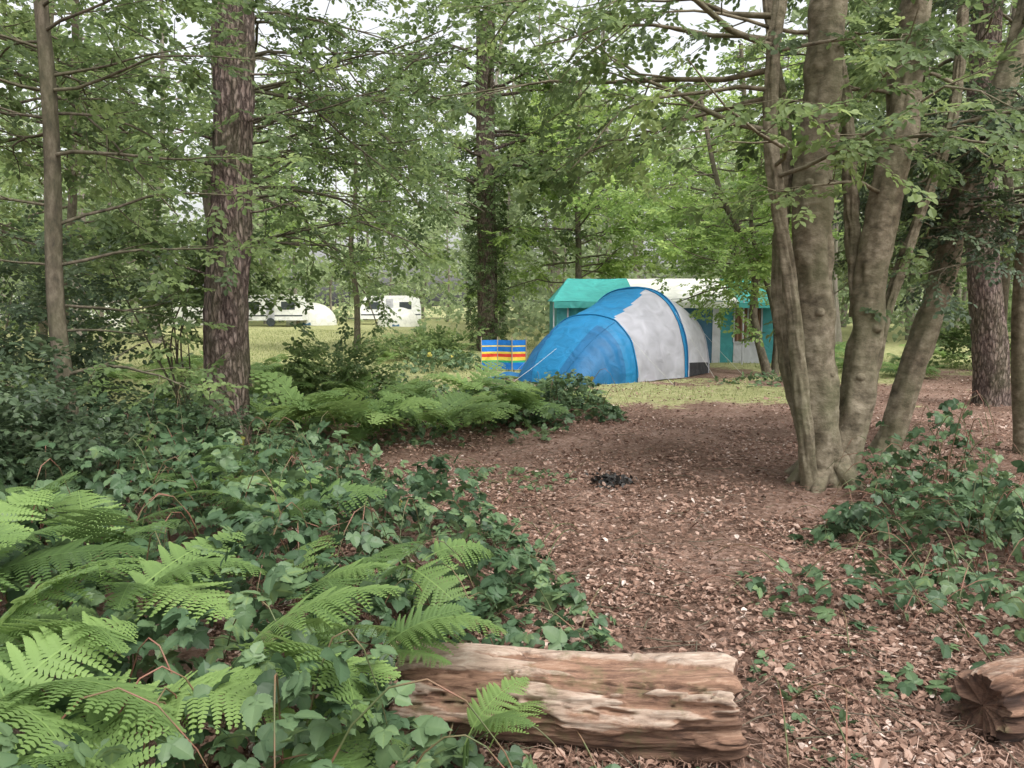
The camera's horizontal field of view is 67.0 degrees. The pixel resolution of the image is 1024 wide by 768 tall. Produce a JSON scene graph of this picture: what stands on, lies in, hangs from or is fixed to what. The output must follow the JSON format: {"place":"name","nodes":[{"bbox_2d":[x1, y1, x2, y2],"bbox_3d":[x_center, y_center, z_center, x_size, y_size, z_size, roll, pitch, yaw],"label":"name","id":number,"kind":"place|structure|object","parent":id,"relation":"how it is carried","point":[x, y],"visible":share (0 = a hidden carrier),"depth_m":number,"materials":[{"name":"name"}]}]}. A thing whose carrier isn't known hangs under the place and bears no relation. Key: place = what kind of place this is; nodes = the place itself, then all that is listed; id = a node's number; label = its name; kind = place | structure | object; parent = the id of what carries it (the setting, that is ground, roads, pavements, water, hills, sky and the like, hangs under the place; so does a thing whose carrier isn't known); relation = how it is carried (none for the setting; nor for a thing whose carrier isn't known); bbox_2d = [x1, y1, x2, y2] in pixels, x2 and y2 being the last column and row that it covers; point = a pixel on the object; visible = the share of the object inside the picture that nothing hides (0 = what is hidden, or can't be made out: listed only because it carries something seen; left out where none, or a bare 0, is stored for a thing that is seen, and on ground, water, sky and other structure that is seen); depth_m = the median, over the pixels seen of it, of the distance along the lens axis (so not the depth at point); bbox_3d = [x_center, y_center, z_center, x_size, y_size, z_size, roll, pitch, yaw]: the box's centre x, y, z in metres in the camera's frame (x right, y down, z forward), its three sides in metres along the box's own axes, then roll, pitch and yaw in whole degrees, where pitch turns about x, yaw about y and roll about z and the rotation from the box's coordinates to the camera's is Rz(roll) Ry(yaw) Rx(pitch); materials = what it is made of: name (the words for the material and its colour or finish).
{"place":"outdoors","nodes":[
{"label":"outdoors","id":0,"kind":"place"},
{"bbox_2d":[0,306,1023,767],"bbox_3d":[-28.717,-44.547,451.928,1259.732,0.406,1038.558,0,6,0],"label":"ground","id":1,"kind":"structure","parent":0,"point":[688,408],"depth_m":6.75,"materials":[{"name":"brown soil"}]},
{"bbox_2d":[0,204,95,340],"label":"understory shrub","id":2,"kind":"object","parent":1,"relation":"on","point":[15,250],"visible":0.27,"depth_m":12.74,"materials":[{"name":"green plant"}]},
{"bbox_2d":[0,328,149,545],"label":"holly bush","id":3,"kind":"object","parent":1,"relation":"on","point":[22,413],"visible":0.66,"depth_m":5.17,"materials":[{"name":"green plant"}]},
{"bbox_2d":[0,470,184,645],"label":"bracken fern","id":4,"kind":"object","parent":1,"relation":"on","point":[89,520],"visible":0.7,"depth_m":3.54,"materials":[{"name":"green plant"}]},
{"bbox_2d":[0,1,190,358],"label":"oak tree","id":5,"kind":"object","parent":1,"relation":"on","point":[117,28],"visible":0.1,"depth_m":22.34,"materials":[{"name":"green plant"}]},
{"bbox_2d":[0,201,192,488],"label":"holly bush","id":6,"kind":"object","parent":1,"relation":"on","point":[90,357],"visible":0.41,"depth_m":6.69,"materials":[{"name":"green plant"}]},
{"bbox_2d":[0,0,212,342],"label":"oak tree","id":7,"kind":"object","parent":1,"relation":"on","point":[71,207],"visible":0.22,"depth_m":16.08,"materials":[{"name":"green plant"}]},
{"bbox_2d":[87,302,125,327],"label":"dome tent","id":8,"kind":"object","parent":1,"relation":"on","point":[111,319],"visible":0.12,"depth_m":55.19,"materials":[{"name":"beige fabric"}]},
{"bbox_2d":[0,490,267,687],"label":"bracken fern","id":9,"kind":"object","parent":1,"relation":"on","point":[151,567],"visible":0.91,"depth_m":3.02,"materials":[{"name":"green plant"}]},
{"bbox_2d":[0,0,276,371],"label":"oak tree","id":10,"kind":"object","parent":1,"relation":"on","point":[27,144],"visible":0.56,"depth_m":7.76,"materials":[{"name":"green plant"}]},
{"bbox_2d":[0,558,296,767],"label":"bracken fern","id":11,"kind":"object","parent":1,"relation":"on","point":[40,636],"visible":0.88,"depth_m":2.17,"materials":[{"name":"green plant"}]},
{"bbox_2d":[0,0,346,491],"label":"young tree","id":12,"kind":"object","parent":1,"relation":"on","point":[48,90],"visible":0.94,"depth_m":5.88,"materials":[{"name":"green plant"}]},
{"bbox_2d":[106,381,258,495],"bbox_3d":[-2.911,0.493,6.723,1.447,1.148,1.542,0,6,0],"label":"holly bush","id":13,"kind":"object","parent":1,"relation":"on","point":[203,410],"visible":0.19,"depth_m":6.61,"materials":[{"name":"green plant"}]},
{"bbox_2d":[163,303,202,324],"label":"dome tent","id":14,"kind":"object","parent":1,"relation":"on","point":[180,313],"visible":0.06,"depth_m":61.36,"materials":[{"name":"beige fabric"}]},
{"bbox_2d":[63,180,310,406],"bbox_3d":[-4.279,-0.969,10.101,3.458,3.198,2.807,0,6,0],"label":"understory shrub","id":15,"kind":"object","parent":1,"relation":"on","point":[195,260],"visible":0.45,"depth_m":9.85,"materials":[{"name":"green plant"}]},
{"bbox_2d":[117,0,339,445],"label":"pine tree","id":16,"kind":"object","parent":1,"relation":"on","point":[237,94],"visible":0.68,"depth_m":8.51,"materials":[{"name":"brown plant"}]},
{"bbox_2d":[55,0,492,358],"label":"oak tree","id":17,"kind":"object","parent":1,"relation":"on","point":[284,139],"visible":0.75,"depth_m":9.94,"materials":[{"name":"green plant"}]},
{"bbox_2d":[248,294,307,325],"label":"caravan","id":18,"kind":"object","parent":1,"relation":"on","point":[293,313],"visible":0.57,"depth_m":58.06,"materials":[{"name":"paint"}]},
{"bbox_2d":[286,303,336,325],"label":"dome tent","id":19,"kind":"object","parent":1,"relation":"on","point":[320,315],"visible":0.57,"depth_m":60.65,"materials":[{"name":"beige fabric"}]},
{"bbox_2d":[0,381,622,767],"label":"bramble bush","id":20,"kind":"object","parent":1,"relation":"on","point":[293,687],"visible":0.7,"depth_m":3.66,"materials":[{"name":"green plant"}]},
{"bbox_2d":[89,0,534,393],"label":"oak tree","id":21,"kind":"object","parent":1,"relation":"on","point":[366,143],"visible":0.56,"depth_m":12.80,"materials":[{"name":"green plant"}]},
{"bbox_2d":[137,445,495,644],"bbox_3d":[-1.171,0.896,4.441,1.370,0.766,3.134,-5,8,-39],"label":"bracken fern","id":22,"kind":"object","parent":1,"relation":"on","point":[443,585],"visible":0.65,"depth_m":3.93,"materials":[{"name":"green plant"}]},
{"bbox_2d":[264,325,405,405],"bbox_3d":[-2.813,-0.190,12.077,1.732,1.491,1.886,4,7,32],"label":"understory shrub","id":23,"kind":"object","parent":1,"relation":"on","point":[345,371],"visible":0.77,"depth_m":11.85,"materials":[{"name":"green plant"}]},
{"bbox_2d":[106,371,591,449],"bbox_3d":[-2.376,0.242,11.567,7.005,0.604,7.006,0,6,0],"label":"bramble bush","id":24,"kind":"object","parent":1,"relation":"on","point":[438,432],"visible":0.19,"depth_m":9.90,"materials":[{"name":"green plant"}]},
{"bbox_2d":[251,84,454,348],"bbox_3d":[-5.709,-5.913,27.198,7.386,9.642,6.397,0,6,0],"label":"hazel tree","id":25,"kind":"object","parent":1,"relation":"on","point":[357,332],"visible":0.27,"depth_m":27.31,"materials":[{"name":"green plant"}]},
{"bbox_2d":[108,361,608,446],"bbox_3d":[-2.756,0.077,11.181,7.313,0.902,5.279,3,7,27],"label":"bracken patch","id":26,"kind":"object","parent":1,"relation":"on","point":[365,414],"visible":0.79,"depth_m":9.17,"materials":[{"name":"green plant"}]},
{"bbox_2d":[348,295,420,318],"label":"caravan","id":27,"kind":"object","parent":1,"relation":"on","point":[402,301],"visible":0.41,"depth_m":64.18,"materials":[{"name":"paint"}]},
{"bbox_2d":[225,584,547,767],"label":"bracken fern","id":28,"kind":"object","parent":1,"relation":"on","point":[414,627],"visible":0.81,"depth_m":2.52,"materials":[{"name":"green plant"}]},
{"bbox_2d":[377,307,418,326],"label":"dome tent","id":29,"kind":"object","parent":1,"relation":"on","point":[409,317],"visible":0.77,"depth_m":56.89,"materials":[{"name":"beige fabric"}]},
{"bbox_2d":[371,319,488,362],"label":"understory shrub","id":30,"kind":"object","parent":1,"relation":"on","point":[437,341],"visible":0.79,"depth_m":22.04,"materials":[{"name":"green plant"}]},
{"bbox_2d":[382,347,484,373],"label":"bramble bush","id":31,"kind":"object","parent":1,"relation":"on","point":[435,355],"visible":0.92,"depth_m":19.25,"materials":[{"name":"green plant"}]},
{"bbox_2d":[344,0,627,350],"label":"ivy covered oak tree","id":32,"kind":"object","parent":1,"relation":"on","point":[485,259],"visible":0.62,"depth_m":26.07,"materials":[{"name":"green plant"}]},
{"bbox_2d":[5,328,972,404],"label":"grass","id":33,"kind":"structure","parent":1,"relation":"on","point":[362,331],"depth_m":25.03,"materials":[{"name":"green plant"}]},
{"bbox_2d":[481,337,526,370],"bbox_3d":[-0.200,-0.696,18.678,1.096,0.890,0.204,0,6,4],"label":"windbreak","id":34,"kind":"object","parent":1,"relation":"on","point":[511,354],"visible":0.94,"depth_m":18.67,"materials":[{"name":"multicoloured fabric"}]},
{"bbox_2d":[488,371,519,378],"bbox_3d":[-0.175,-0.196,16.769,0.921,0.150,0.486,-1,6,-7],"label":"blue groundsheet","id":35,"kind":"object","parent":1,"relation":"on","point":[511,374],"visible":0.45,"depth_m":16.68,"materials":[{"name":"plastic"}]},
{"bbox_2d":[0,0,1023,344],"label":"distant woodland","id":36,"kind":"object","parent":1,"relation":"on","point":[522,310],"visible":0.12,"depth_m":46.41,"materials":[{"name":"green plant"}]},
{"bbox_2d":[433,456,601,491],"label":"ground ivy","id":37,"kind":"object","parent":1,"relation":"on","point":[483,470],"visible":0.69,"depth_m":7.18,"materials":[{"name":"green plant"}]},
{"bbox_2d":[53,341,1010,398],"bbox_3d":[3.732,-0.623,20.106,26.390,0.789,9.623,-1,6,-13],"label":"bracken patch","id":38,"kind":"object","parent":1,"relation":"on","point":[271,367],"visible":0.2,"depth_m":17.34,"materials":[{"name":"green plant"}]},
{"bbox_2d":[460,368,629,426],"bbox_3d":[0.439,0.140,11.364,2.363,0.820,2.431,0,6,0],"label":"bramble bush","id":39,"kind":"object","parent":1,"relation":"on","point":[601,405],"visible":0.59,"depth_m":10.76,"materials":[{"name":"green plant"}]},
{"bbox_2d":[443,69,692,316],"bbox_3d":[2.711,-5.944,27.008,7.759,9.740,8.213,5,8,39],"label":"hazel tree","id":40,"kind":"object","parent":1,"relation":"on","point":[578,212],"visible":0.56,"depth_m":26.41,"materials":[{"name":"green plant"}]},
{"bbox_2d":[389,642,748,764],"bbox_3d":[0.191,1.163,2.833,1.304,0.388,0.343,1,6,7],"label":"fallen log","id":41,"kind":"object","parent":1,"relation":"on","point":[683,706],"visible":0.81,"depth_m":2.71,"materials":[{"name":"brown wood"}]},
{"bbox_2d":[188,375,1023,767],"bbox_3d":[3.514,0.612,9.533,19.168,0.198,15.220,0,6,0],"label":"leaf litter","id":42,"kind":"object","parent":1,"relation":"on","point":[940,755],"visible":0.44,"depth_m":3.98,"materials":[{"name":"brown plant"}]},
{"bbox_2d":[584,468,641,489],"bbox_3d":[0.859,0.878,7.021,0.473,0.139,0.755,3,7,29],"label":"campfire ash pile","id":43,"kind":"object","parent":1,"relation":"on","point":[617,480],"visible":0.98,"depth_m":6.99,"materials":[{"name":"grey"}]},
{"bbox_2d":[515,286,743,386],"bbox_3d":[2.163,-1.148,17.186,6.060,2.052,4.547,-2,6,-17],"label":"camping tent","id":44,"kind":"object","parent":1,"relation":"on","point":[630,334],"visible":0.98,"depth_m":16.23,"materials":[{"name":"blue fabric"}]},
{"bbox_2d":[548,278,772,364],"bbox_3d":[4.158,-1.879,22.450,6.184,2.377,4.572,0,6,0],"label":"frame tent","id":45,"kind":"object","parent":1,"relation":"on","point":[570,297],"visible":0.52,"depth_m":20.92,"materials":[{"name":"green fabric"}]},
{"bbox_2d":[303,0,1023,492],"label":"multi stem tree","id":46,"kind":"object","parent":1,"relation":"on","point":[831,412],"visible":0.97,"depth_m":6.80,"materials":[{"name":"green plant"}]},
{"bbox_2d":[577,676,847,767],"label":"bramble seedling","id":47,"kind":"object","parent":1,"relation":"on","point":[614,765],"visible":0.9,"depth_m":2.65,"materials":[{"name":"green plant"}]},
{"bbox_2d":[600,25,855,276],"bbox_3d":[6.849,-6.282,25.064,7.636,10.830,7.486,0,6,0],"label":"oak tree","id":48,"kind":"object","parent":1,"relation":"on","point":[670,251],"visible":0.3,"depth_m":25.41,"materials":[{"name":"green plant"}]},
{"bbox_2d":[586,48,870,375],"bbox_3d":[4.714,-3.864,18.080,5.993,7.489,5.436,0,6,0],"label":"hazel tree","id":49,"kind":"object","parent":1,"relation":"on","point":[758,270],"visible":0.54,"depth_m":17.73,"materials":[{"name":"green plant"}]},
{"bbox_2d":[708,370,781,387],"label":"ground ivy","id":50,"kind":"object","parent":1,"relation":"on","point":[766,377],"visible":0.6,"depth_m":16.19,"materials":[{"name":"green plant"}]},
{"bbox_2d":[673,121,843,374],"bbox_3d":[5.552,-3.038,17.736,3.951,5.860,3.936,-2,6,-19],"label":"hazel tree","id":51,"kind":"object","parent":1,"relation":"on","point":[753,179],"visible":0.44,"depth_m":17.24,"materials":[{"name":"green plant"}]},
{"bbox_2d":[741,634,895,763],"bbox_3d":[1.259,1.227,3.096,0.661,0.216,0.954,2,6,17],"label":"bramble seedling","id":52,"kind":"object","parent":1,"relation":"on","point":[761,654],"visible":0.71,"depth_m":3.04,"materials":[{"name":"green plant"}]},
{"bbox_2d":[698,531,1023,704],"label":"bramble bush","id":53,"kind":"object","parent":1,"relation":"on","point":[1011,604],"visible":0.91,"depth_m":3.94,"materials":[{"name":"green plant"}]},
{"bbox_2d":[786,460,1023,592],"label":"bramble bush","id":54,"kind":"object","parent":1,"relation":"on","point":[1008,508],"visible":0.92,"depth_m":4.88,"materials":[{"name":"green plant"}]},
{"bbox_2d":[799,0,1011,406],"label":"pine tree","id":55,"kind":"object","parent":1,"relation":"on","point":[990,355],"visible":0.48,"depth_m":12.19,"materials":[{"name":"brown plant"}]},
{"bbox_2d":[800,0,1023,454],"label":"holly tree","id":56,"kind":"object","parent":1,"relation":"on","point":[1017,348],"visible":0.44,"depth_m":7.75,"materials":[{"name":"green plant"}]},
{"bbox_2d":[827,390,1023,537],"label":"bramble bush","id":57,"kind":"object","parent":1,"relation":"on","point":[894,460],"visible":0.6,"depth_m":6.19,"materials":[{"name":"green plant"}]},
{"bbox_2d":[833,0,1023,321],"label":"oak tree","id":58,"kind":"object","parent":1,"relation":"on","point":[1008,181],"visible":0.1,"depth_m":17.24,"materials":[{"name":"green plant"}]},
{"bbox_2d":[898,271,1012,367],"bbox_3d":[12.359,-1.627,19.826,6.065,2.868,3.106,0,6,0],"label":"understory shrub","id":59,"kind":"object","parent":1,"relation":"on","point":[955,335],"visible":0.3,"depth_m":19.88,"materials":[{"name":"green plant"}]},
{"bbox_2d":[950,654,1023,742],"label":"fallen log","id":60,"kind":"object","parent":1,"relation":"on","point":[991,694],"visible":0.96,"depth_m":2.83,"materials":[{"name":"brown wood"}]},
{"bbox_2d":[0,0,1023,305],"label":"sky","id":61,"kind":"structure","parent":0,"point":[338,10],"materials":[{"name":"white"}]}
]}

